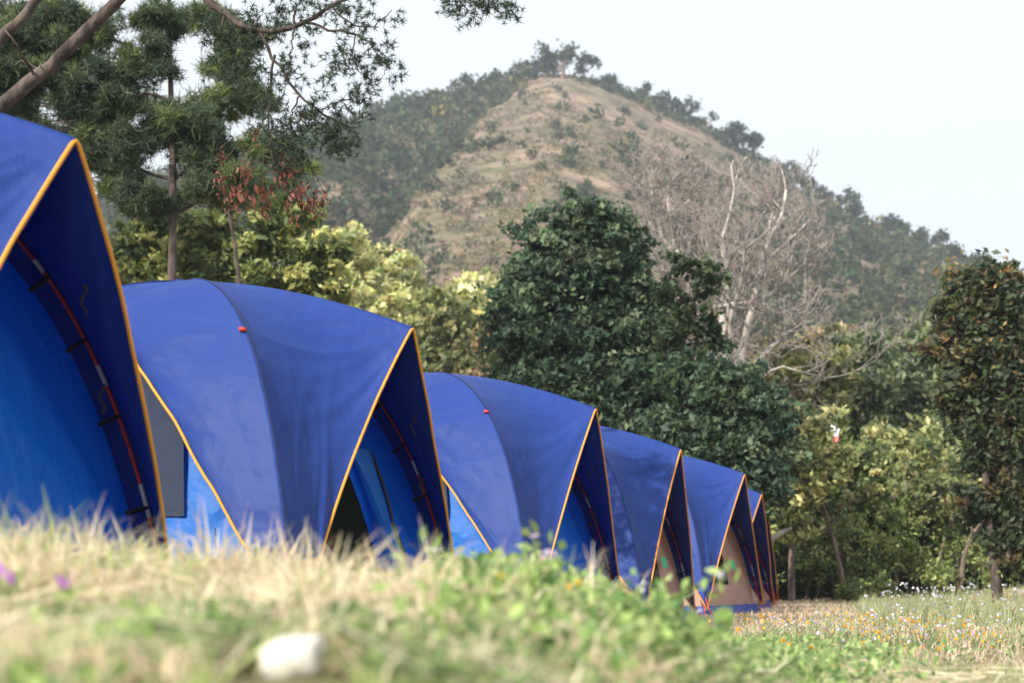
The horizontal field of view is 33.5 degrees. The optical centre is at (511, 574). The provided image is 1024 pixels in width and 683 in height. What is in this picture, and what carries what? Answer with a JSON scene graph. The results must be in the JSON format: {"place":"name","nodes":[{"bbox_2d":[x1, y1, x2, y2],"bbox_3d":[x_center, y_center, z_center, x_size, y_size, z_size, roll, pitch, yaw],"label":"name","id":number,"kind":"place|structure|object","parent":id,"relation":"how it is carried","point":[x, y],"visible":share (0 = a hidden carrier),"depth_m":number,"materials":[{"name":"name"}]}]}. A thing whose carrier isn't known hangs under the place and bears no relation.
{"place":"outdoors","nodes":[
{"label":"outdoors","id":0,"kind":"place"},
{"bbox_2d":[0,485,1023,682],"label":"tall grass","id":1,"kind":"structure","parent":0,"point":[327,589],"depth_m":3.35,"materials":[{"name":"plant"}]},
{"bbox_2d":[6,0,1023,272],"label":"sky","id":2,"kind":"structure","parent":0,"point":[915,106],"materials":[{"name":"white"}]},
{"bbox_2d":[101,74,1022,363],"bbox_3d":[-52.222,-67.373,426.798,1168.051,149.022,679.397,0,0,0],"label":"hill","id":3,"kind":"structure","parent":0,"point":[581,94],"depth_m":338.89,"materials":[{"name":"brown soil"}]},
{"bbox_2d":[396,223,423,249],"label":"hill bush","id":4,"kind":"object","parent":3,"relation":"on","point":[406,244],"visible":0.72,"depth_m":263.71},
{"bbox_2d":[408,242,429,259],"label":"hill bush","id":5,"kind":"object","parent":3,"relation":"on","point":[420,253],"visible":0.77,"depth_m":242.87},
{"bbox_2d":[417,257,439,275],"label":"hill bush","id":6,"kind":"object","parent":3,"relation":"on","point":[434,272],"visible":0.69,"depth_m":223.55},
{"bbox_2d":[425,240,448,264],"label":"hill bush","id":7,"kind":"object","parent":3,"relation":"on","point":[438,255],"visible":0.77,"depth_m":231.03,"materials":[{"name":"plant"}]},
{"bbox_2d":[449,72,476,91],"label":"hill tree","id":8,"kind":"object","parent":3,"relation":"on","point":[465,79],"visible":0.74,"depth_m":465.02,"materials":[{"name":"green plant"}]},
{"bbox_2d":[489,67,521,88],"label":"hill tree","id":9,"kind":"object","parent":3,"relation":"on","point":[517,74],"visible":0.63,"depth_m":463.18,"materials":[{"name":"green plant"}]},
{"bbox_2d":[504,58,541,76],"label":"hill tree","id":10,"kind":"object","parent":3,"relation":"on","point":[516,65],"visible":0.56,"depth_m":473.01,"materials":[{"name":"green plant"}]},
{"bbox_2d":[519,47,561,76],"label":"hill tree","id":11,"kind":"object","parent":3,"relation":"on","point":[539,64],"visible":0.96,"depth_m":473.14,"materials":[{"name":"green plant"}]},
{"bbox_2d":[533,39,579,77],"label":"hill tree","id":12,"kind":"object","parent":3,"relation":"on","point":[566,57],"visible":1,"depth_m":470.61,"materials":[{"name":"green plant"}]},
{"bbox_2d":[97,62,1023,548],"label":"hillside woods","id":13,"kind":"object","parent":3,"relation":"on","point":[435,106],"visible":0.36,"depth_m":346.20,"materials":[{"name":"plant"}]},
{"bbox_2d":[559,144,584,162],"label":"hill bush","id":14,"kind":"object","parent":3,"relation":"on","point":[568,150],"visible":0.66,"depth_m":320.65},
{"bbox_2d":[572,180,598,197],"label":"hill bush","id":15,"kind":"object","parent":3,"relation":"on","point":[584,191],"visible":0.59,"depth_m":280.92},
{"bbox_2d":[572,50,601,75],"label":"hill tree","id":16,"kind":"object","parent":3,"relation":"on","point":[584,59],"visible":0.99,"depth_m":482.06,"materials":[{"name":"green plant"}]},
{"bbox_2d":[634,80,653,99],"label":"hill tree","id":17,"kind":"object","parent":3,"relation":"on","point":[645,89],"visible":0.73,"depth_m":487.28,"materials":[{"name":"green plant"}]},
{"bbox_2d":[655,87,682,115],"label":"hill tree","id":18,"kind":"object","parent":3,"relation":"on","point":[674,103],"visible":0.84,"depth_m":479.19,"materials":[{"name":"green plant"}]},
{"bbox_2d":[679,94,701,117],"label":"hill tree","id":19,"kind":"object","parent":3,"relation":"on","point":[685,106],"visible":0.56,"depth_m":488.84,"materials":[{"name":"green plant"}]},
{"bbox_2d":[689,110,719,127],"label":"hill tree","id":20,"kind":"object","parent":3,"relation":"on","point":[712,115],"visible":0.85,"depth_m":484.79,"materials":[{"name":"green plant"}]},
{"bbox_2d":[717,120,749,140],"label":"hill tree","id":21,"kind":"object","parent":3,"relation":"on","point":[737,128],"visible":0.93,"depth_m":478.81,"materials":[{"name":"green plant"}]},
{"bbox_2d":[741,131,764,151],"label":"hill tree","id":22,"kind":"object","parent":3,"relation":"on","point":[753,141],"visible":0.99,"depth_m":483.92,"materials":[{"name":"green plant"}]},
{"bbox_2d":[775,290,802,310],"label":"hill bush","id":23,"kind":"object","parent":3,"relation":"on","point":[791,294],"visible":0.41,"depth_m":241.37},
{"bbox_2d":[781,160,802,176],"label":"hill tree","id":24,"kind":"object","parent":3,"relation":"on","point":[788,163],"visible":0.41,"depth_m":485.73,"materials":[{"name":"green plant"}]},
{"bbox_2d":[791,170,818,194],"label":"hill tree","id":25,"kind":"object","parent":3,"relation":"on","point":[802,181],"visible":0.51,"depth_m":479.18,"materials":[{"name":"green plant"}]},
{"bbox_2d":[812,184,834,204],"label":"hill tree","id":26,"kind":"object","parent":3,"relation":"on","point":[820,188],"visible":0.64,"depth_m":474.91,"materials":[{"name":"green plant"}]},
{"bbox_2d":[831,184,854,205],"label":"hill tree","id":27,"kind":"object","parent":3,"relation":"on","point":[840,199],"visible":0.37,"depth_m":481.38,"materials":[{"name":"green plant"}]},
{"bbox_2d":[842,192,866,216],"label":"hill tree","id":28,"kind":"object","parent":3,"relation":"on","point":[855,208],"visible":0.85,"depth_m":474.54,"materials":[{"name":"green plant"}]},
{"bbox_2d":[878,213,899,230],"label":"hill tree","id":29,"kind":"object","parent":3,"relation":"on","point":[888,221],"visible":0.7,"depth_m":476.66,"materials":[{"name":"green plant"}]},
{"bbox_2d":[890,216,912,233],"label":"hill tree","id":30,"kind":"object","parent":3,"relation":"on","point":[905,225],"visible":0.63,"depth_m":469.23,"materials":[{"name":"green plant"}]},
{"bbox_2d":[909,226,930,244],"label":"hill tree","id":31,"kind":"object","parent":3,"relation":"on","point":[921,236],"visible":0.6,"depth_m":461.18,"materials":[{"name":"green plant"}]},
{"bbox_2d":[915,226,951,244],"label":"hill tree","id":32,"kind":"object","parent":3,"relation":"on","point":[942,236],"visible":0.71,"depth_m":468.51,"materials":[{"name":"green plant"}]},
{"bbox_2d":[944,241,964,257],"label":"hill tree","id":33,"kind":"object","parent":3,"relation":"on","point":[955,249],"visible":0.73,"depth_m":453.77,"materials":[{"name":"green plant"}]},
{"bbox_2d":[123,597,1023,682],"bbox_3d":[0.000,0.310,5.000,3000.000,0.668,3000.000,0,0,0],"label":"ground","id":34,"kind":"structure","parent":0,"point":[259,678],"depth_m":2.61,"materials":[{"name":"soil"}]},
{"bbox_2d":[0,553,84,631],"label":"leafy weed","id":35,"kind":"object","parent":34,"relation":"on","point":[12,577],"visible":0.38,"depth_m":2.92,"materials":[{"name":"green plant"}]},
{"bbox_2d":[0,601,131,650],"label":"leafy weed","id":36,"kind":"object","parent":34,"relation":"on","point":[59,609],"visible":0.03,"depth_m":2.45,"materials":[{"name":"green plant"}]},
{"bbox_2d":[0,0,163,200],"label":"pine tree","id":37,"kind":"object","parent":34,"relation":"on","point":[3,6],"visible":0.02,"depth_m":33.98,"materials":[{"name":"green plant"}]},
{"bbox_2d":[0,113,169,559],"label":"dome tent","id":38,"kind":"object","parent":34,"relation":"on","point":[75,431],"visible":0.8,"depth_m":7.27,"materials":[{"name":"fabric"}]},
{"bbox_2d":[0,0,260,279],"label":"pine tree","id":39,"kind":"object","parent":34,"relation":"on","point":[189,135],"visible":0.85,"depth_m":24.77,"materials":[{"name":"green plant"}]},
{"bbox_2d":[109,195,361,304],"bbox_3d":[-6.026,-3.620,35.876,5.698,9.004,2.235,0,0,0],"label":"broadleaf tree","id":40,"kind":"object","parent":34,"relation":"on","point":[205,250],"visible":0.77,"depth_m":35.64,"materials":[{"name":"green plant"}]},
{"bbox_2d":[177,0,329,283],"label":"pine tree","id":41,"kind":"object","parent":34,"relation":"on","point":[278,202],"visible":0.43,"depth_m":30.80,"materials":[{"name":"green plant"}]},
{"bbox_2d":[0,0,525,234],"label":"pine tree","id":42,"kind":"object","parent":34,"relation":"on","point":[18,91],"visible":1,"depth_m":14.97,"materials":[{"name":"green plant"}]},
{"bbox_2d":[121,278,454,579],"bbox_3d":[-2.047,-0.660,11.008,3.062,2.520,2.617,0,0,20],"label":"dome tent","id":43,"kind":"object","parent":34,"relation":"on","point":[289,407],"visible":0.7,"depth_m":10.11,"materials":[{"name":"fabric"}]},
{"bbox_2d":[139,371,183,515],"bbox_3d":[-2.477,-0.807,10.170,1.367,0.935,0.337,0,0,20],"label":"window","id":44,"kind":"structure","parent":43,"relation":"in","point":[168,443],"depth_m":9.92,"materials":[{"name":"grey"}]},
{"bbox_2d":[321,475,378,579],"bbox_3d":[-1.106,-0.363,10.296,0.311,1.176,1.191,0,0,19],"label":"door","id":45,"kind":"structure","parent":43,"relation":"in","point":[349,519],"depth_m":10.49,"materials":[{"name":"black"}]},
{"bbox_2d":[257,635,325,677],"bbox_3d":[-0.325,0.121,2.498,0.101,0.067,0.082,0,0,0],"label":"white stone","id":46,"kind":"object","parent":34,"relation":"on","point":[291,646],"visible":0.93,"depth_m":2.47,"materials":[{"name":"stone"}]},
{"bbox_2d":[331,220,389,311],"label":"broadleaf tree","id":47,"kind":"object","parent":34,"relation":"on","point":[363,282],"visible":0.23,"depth_m":77.51,"materials":[{"name":"green plant"}]},
{"bbox_2d":[350,241,411,324],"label":"broadleaf tree","id":48,"kind":"object","parent":34,"relation":"on","point":[389,303],"visible":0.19,"depth_m":82.52,"materials":[{"name":"green plant"}]},
{"bbox_2d":[378,248,430,324],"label":"broadleaf tree","id":49,"kind":"object","parent":34,"relation":"on","point":[414,280],"visible":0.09,"depth_m":87.62,"materials":[{"name":"green plant"}]},
{"bbox_2d":[397,284,454,363],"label":"broadleaf tree","id":50,"kind":"object","parent":34,"relation":"on","point":[434,296],"visible":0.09,"depth_m":77.41,"materials":[{"name":"green plant"}]},
{"bbox_2d":[415,294,482,374],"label":"round tree","id":51,"kind":"object","parent":34,"relation":"on","point":[456,324],"visible":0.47,"depth_m":59.38,"materials":[{"name":"green plant"}]},
{"bbox_2d":[430,269,493,316],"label":"broadleaf tree","id":52,"kind":"object","parent":34,"relation":"on","point":[465,290],"visible":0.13,"depth_m":82.42,"materials":[{"name":"green plant"}]},
{"bbox_2d":[422,551,515,604],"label":"leafy weed","id":53,"kind":"object","parent":34,"relation":"on","point":[500,563],"visible":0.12,"depth_m":3.96,"materials":[{"name":"green plant"}]},
{"bbox_2d":[457,322,514,377],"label":"round tree","id":54,"kind":"object","parent":34,"relation":"on","point":[475,370],"visible":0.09,"depth_m":55.64,"materials":[{"name":"green plant"}]},
{"bbox_2d":[473,265,507,307],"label":"broadleaf tree","id":55,"kind":"object","parent":34,"relation":"on","point":[487,273],"visible":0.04,"depth_m":87.49,"materials":[{"name":"green plant"}]},
{"bbox_2d":[418,519,566,590],"bbox_3d":[-0.033,0.016,4.213,0.360,0.315,0.218,0,0,26],"label":"leafy weed","id":56,"kind":"object","parent":34,"relation":"on","point":[525,547],"visible":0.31,"depth_m":4.20,"materials":[{"name":"green plant"}]},
{"bbox_2d":[0,546,1023,682],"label":"leafy ground cover","id":57,"kind":"object","parent":34,"relation":"on","point":[623,620],"visible":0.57,"depth_m":2.96,"materials":[{"name":"green plant"}]},
{"bbox_2d":[423,372,619,593],"bbox_3d":[-0.699,-0.616,15.699,3.086,2.509,2.786,0,0,19],"label":"dome tent","id":58,"kind":"object","parent":34,"relation":"on","point":[513,458],"visible":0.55,"depth_m":14.76,"materials":[{"name":"fabric"}]},
{"bbox_2d":[92,540,1023,677],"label":"wildflowers","id":59,"kind":"object","parent":34,"relation":"on","point":[783,640],"visible":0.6,"depth_m":15.84,"materials":[{"name":"green plant"}]},
{"bbox_2d":[470,185,695,433],"bbox_3d":[1.874,-3.669,36.072,5.786,9.111,3.325,0,0,0],"label":"broadleaf tree","id":60,"kind":"object","parent":34,"relation":"on","point":[580,308],"visible":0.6,"depth_m":35.43,"materials":[{"name":"green plant"}]},
{"bbox_2d":[514,571,709,648],"bbox_3d":[0.191,0.106,3.825,0.459,0.232,0.264,0,0,-15],"label":"leafy weed","id":61,"kind":"object","parent":34,"relation":"on","point":[668,613],"visible":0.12,"depth_m":3.77,"materials":[{"name":"green plant"}]},
{"bbox_2d":[600,426,702,618],"bbox_3d":[0.455,-0.561,19.783,3.111,2.524,2.589,0,0,19],"label":"dome tent","id":62,"kind":"object","parent":34,"relation":"on","point":[648,497],"visible":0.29,"depth_m":19.09,"materials":[{"name":"fabric"}]},
{"bbox_2d":[582,558,739,624],"bbox_3d":[0.376,0.077,4.354,0.474,0.245,0.274,0,0,22],"label":"leafy weed","id":63,"kind":"object","parent":34,"relation":"on","point":[685,582],"visible":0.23,"depth_m":4.24,"materials":[{"name":"green plant"}]},
{"bbox_2d":[612,578,734,677],"bbox_3d":[0.293,0.148,3.892,0.430,0.290,0.179,0,0,0],"label":"leafy weed","id":64,"kind":"object","parent":34,"relation":"on","point":[719,614],"visible":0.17,"depth_m":3.88,"materials":[{"name":"green plant"}]},
{"bbox_2d":[634,245,741,366],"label":"broadleaf tree","id":65,"kind":"object","parent":34,"relation":"on","point":[684,323],"visible":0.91,"depth_m":33.85,"materials":[{"name":"green plant"}]},
{"bbox_2d":[632,345,816,526],"bbox_3d":[4.098,-1.803,33.056,3.595,5.331,2.676,0,0,0],"label":"broadleaf tree","id":66,"kind":"object","parent":34,"relation":"on","point":[736,418],"visible":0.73,"depth_m":32.53,"materials":[{"name":"green plant"}]},
{"bbox_2d":[683,456,770,616],"bbox_3d":[1.914,-0.556,24.747,3.083,2.512,2.660,0,0,25],"label":"dome tent","id":67,"kind":"object","parent":34,"relation":"on","point":[720,520],"visible":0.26,"depth_m":24.05,"materials":[{"name":"fabric"}]},
{"bbox_2d":[603,140,921,420],"bbox_3d":[6.364,-5.214,44.176,8.138,11.583,7.052,0,0,0],"label":"bare tree","id":68,"kind":"object","parent":34,"relation":"on","point":[751,305],"visible":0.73,"depth_m":43.67,"materials":[{"name":"grey plant"}]},
{"bbox_2d":[748,489,777,608],"bbox_3d":[2.802,-0.481,29.118,3.058,2.509,2.714,0,0,24],"label":"dome tent","id":69,"kind":"object","parent":34,"relation":"on","point":[758,515],"visible":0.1,"depth_m":29.18,"materials":[{"name":"fabric"}]},
{"bbox_2d":[765,520,781,605],"bbox_3d":[3.534,-0.482,33.626,3.097,2.509,2.642,0,0,24],"label":"dome tent","id":70,"kind":"object","parent":34,"relation":"on","point":[774,577],"visible":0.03,"depth_m":33.84,"materials":[{"name":"fabric"}]},
{"bbox_2d":[718,320,883,382],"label":"meadow edge tree","id":71,"kind":"object","parent":34,"relation":"on","point":[821,329],"visible":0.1,"depth_m":59.58,"materials":[{"name":"green plant"}]},
{"bbox_2d":[774,542,836,601],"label":"shrub","id":72,"kind":"object","parent":34,"relation":"on","point":[781,566],"visible":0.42,"depth_m":38.52,"materials":[{"name":"green plant"}]},
{"bbox_2d":[752,340,863,426],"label":"meadow edge tree","id":73,"kind":"object","parent":34,"relation":"on","point":[826,391],"visible":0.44,"depth_m":47.49,"materials":[{"name":"green plant"}]},
{"bbox_2d":[777,538,840,599],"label":"leafy bush","id":74,"kind":"object","parent":34,"relation":"on","point":[813,561],"visible":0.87,"depth_m":38.34,"materials":[{"name":"green plant"}]},
{"bbox_2d":[763,413,859,602],"bbox_3d":[6.253,-1.348,37.054,2.644,4.434,1.871,0,0,0],"label":"meadow edge tree","id":75,"kind":"object","parent":34,"relation":"on","point":[817,474],"visible":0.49,"depth_m":36.73,"materials":[{"name":"green plant"}]},
{"bbox_2d":[790,400,852,599],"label":"sapling","id":76,"kind":"object","parent":34,"relation":"on","point":[840,420],"visible":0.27,"depth_m":38.87,"materials":[{"name":"green plant"}]},
{"bbox_2d":[805,498,860,598],"bbox_3d":[7.517,-0.610,41.958,3.018,3.499,2.894,0,0,0],"label":"shrub","id":77,"kind":"object","parent":34,"relation":"on","point":[826,539],"visible":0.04,"depth_m":41.44,"materials":[{"name":"green plant"}]},
{"bbox_2d":[810,546,866,598],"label":"shrub","id":78,"kind":"object","parent":34,"relation":"on","point":[824,587],"visible":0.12,"depth_m":41.47,"materials":[{"name":"green plant"}]},
{"bbox_2d":[806,497,876,600],"bbox_3d":[7.477,-0.582,39.049,1.705,2.608,1.793,0,0,0],"label":"leafy bush","id":79,"kind":"object","parent":34,"relation":"on","point":[846,518],"visible":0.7,"depth_m":38.78,"materials":[{"name":"green plant"}]},
{"bbox_2d":[832,575,872,600],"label":"leafy bush","id":80,"kind":"object","parent":34,"relation":"on","point":[852,588],"visible":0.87,"depth_m":37.83,"materials":[{"name":"green plant"}]},
{"bbox_2d":[809,468,904,601],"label":"sapling","id":81,"kind":"object","parent":34,"relation":"on","point":[868,486],"visible":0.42,"depth_m":37.95,"materials":[{"name":"green plant"}]},
{"bbox_2d":[809,429,908,575],"bbox_3d":[8.075,-1.482,40.982,2.995,4.688,2.419,0,0,21],"label":"meadow edge tree","id":82,"kind":"object","parent":34,"relation":"on","point":[861,503],"visible":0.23,"depth_m":40.64,"materials":[{"name":"green plant"}]},
{"bbox_2d":[832,540,897,581],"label":"leafy bush","id":83,"kind":"object","parent":34,"relation":"on","point":[866,568],"visible":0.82,"depth_m":38.86,"materials":[{"name":"green plant"}]},
{"bbox_2d":[822,321,928,444],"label":"meadow edge tree","id":84,"kind":"object","parent":34,"relation":"on","point":[877,388],"visible":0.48,"depth_m":49.54,"materials":[{"name":"green plant"}]},
{"bbox_2d":[858,570,903,597],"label":"leafy bush","id":85,"kind":"object","parent":34,"relation":"on","point":[878,583],"visible":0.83,"depth_m":37.66,"materials":[{"name":"green plant"}]},
{"bbox_2d":[840,523,931,580],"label":"shrub","id":86,"kind":"object","parent":34,"relation":"on","point":[856,544],"visible":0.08,"depth_m":42.42,"materials":[{"name":"green plant"}]},
{"bbox_2d":[850,517,924,595],"bbox_3d":[8.673,-0.305,39.053,1.630,2.076,1.549,0,0,28],"label":"leafy bush","id":87,"kind":"object","parent":34,"relation":"on","point":[881,538],"visible":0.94,"depth_m":38.91,"materials":[{"name":"green plant"}]},
{"bbox_2d":[856,547,925,593],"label":"shrub","id":88,"kind":"object","parent":34,"relation":"on","point":[904,589],"visible":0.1,"depth_m":41.74,"materials":[{"name":"green plant"}]},
{"bbox_2d":[850,433,947,581],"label":"sapling","id":89,"kind":"object","parent":34,"relation":"on","point":[885,462],"visible":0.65,"depth_m":39.49,"materials":[{"name":"green plant"}]},
{"bbox_2d":[861,493,944,595],"bbox_3d":[9.155,-0.603,40.077,1.870,2.643,1.822,0,0,-39],"label":"leafy bush","id":90,"kind":"object","parent":34,"relation":"on","point":[895,512],"visible":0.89,"depth_m":39.84,"materials":[{"name":"green plant"}]},
{"bbox_2d":[858,314,948,430],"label":"meadow edge tree","id":91,"kind":"object","parent":34,"relation":"on","point":[915,402],"visible":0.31,"depth_m":51.44,"materials":[{"name":"green plant"}]},
{"bbox_2d":[845,414,963,592],"bbox_3d":[10.156,-1.637,42.873,3.651,4.919,2.504,0,0,0],"label":"meadow edge tree","id":92,"kind":"object","parent":34,"relation":"on","point":[873,431],"visible":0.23,"depth_m":42.67,"materials":[{"name":"green plant"}]},
{"bbox_2d":[888,536,942,596],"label":"leafy bush","id":93,"kind":"object","parent":34,"relation":"on","point":[918,551],"visible":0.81,"depth_m":39.36,"materials":[{"name":"green plant"}]},
{"bbox_2d":[887,517,945,555],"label":"shrub","id":94,"kind":"object","parent":34,"relation":"on","point":[932,522],"visible":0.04,"depth_m":43.45,"materials":[{"name":"green plant"}]},
{"bbox_2d":[904,288,958,427],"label":"meadow edge tree","id":95,"kind":"object","parent":34,"relation":"on","point":[928,320],"visible":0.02,"depth_m":57.86,"materials":[{"name":"green plant"}]},
{"bbox_2d":[890,416,976,593],"bbox_3d":[10.131,-1.570,40.702,1.410,4.473,2.582,0,0,45],"label":"sapling","id":96,"kind":"object","parent":34,"relation":"on","point":[931,433],"visible":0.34,"depth_m":40.40,"materials":[{"name":"green plant"}]},
{"bbox_2d":[912,550,964,594],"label":"leafy bush","id":97,"kind":"object","parent":34,"relation":"on","point":[938,577],"visible":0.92,"depth_m":38.85,"materials":[{"name":"green plant"}]},
{"bbox_2d":[905,406,978,549],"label":"meadow edge tree","id":98,"kind":"object","parent":34,"relation":"on","point":[951,440],"visible":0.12,"depth_m":43.67,"materials":[{"name":"green plant"}]},
{"bbox_2d":[912,451,976,593],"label":"sapling","id":99,"kind":"object","parent":34,"relation":"on","point":[964,480],"visible":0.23,"depth_m":39.94,"materials":[{"name":"green plant"}]},
{"bbox_2d":[915,517,978,559],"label":"shrub","id":100,"kind":"object","parent":34,"relation":"on","point":[925,544],"visible":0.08,"depth_m":43.44,"materials":[{"name":"green plant"}]},
{"bbox_2d":[901,469,1000,594],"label":"sapling","id":101,"kind":"object","parent":34,"relation":"on","point":[921,485],"visible":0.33,"depth_m":38.79,"materials":[{"name":"green plant"}]},
{"bbox_2d":[920,519,986,590],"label":"leafy bush","id":102,"kind":"object","parent":34,"relation":"on","point":[957,546],"visible":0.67,"depth_m":39.87,"materials":[{"name":"green plant"}]},
{"bbox_2d":[934,549,988,590],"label":"shrub","id":103,"kind":"object","parent":34,"relation":"on","point":[967,574],"visible":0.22,"depth_m":40.59,"materials":[{"name":"green plant"}]},
{"bbox_2d":[907,247,1023,602],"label":"orange tinged tree","id":104,"kind":"object","parent":34,"relation":"on","point":[977,389],"visible":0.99,"depth_m":30.69,"materials":[{"name":"green plant"}]},
{"bbox_2d":[957,552,1017,591],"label":"leafy bush","id":105,"kind":"object","parent":34,"relation":"on","point":[986,574],"visible":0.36,"depth_m":39.46,"materials":[{"name":"green plant"}]},
{"bbox_2d":[990,565,1023,589],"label":"shrub","id":106,"kind":"object","parent":34,"relation":"on","point":[1019,579],"visible":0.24,"depth_m":39.47,"materials":[{"name":"green plant"}]},
{"bbox_2d":[687,583,1023,671],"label":"meadow grass","id":107,"kind":"structure","parent":0,"point":[827,604],"depth_m":16.48,"materials":[{"name":"plant"}]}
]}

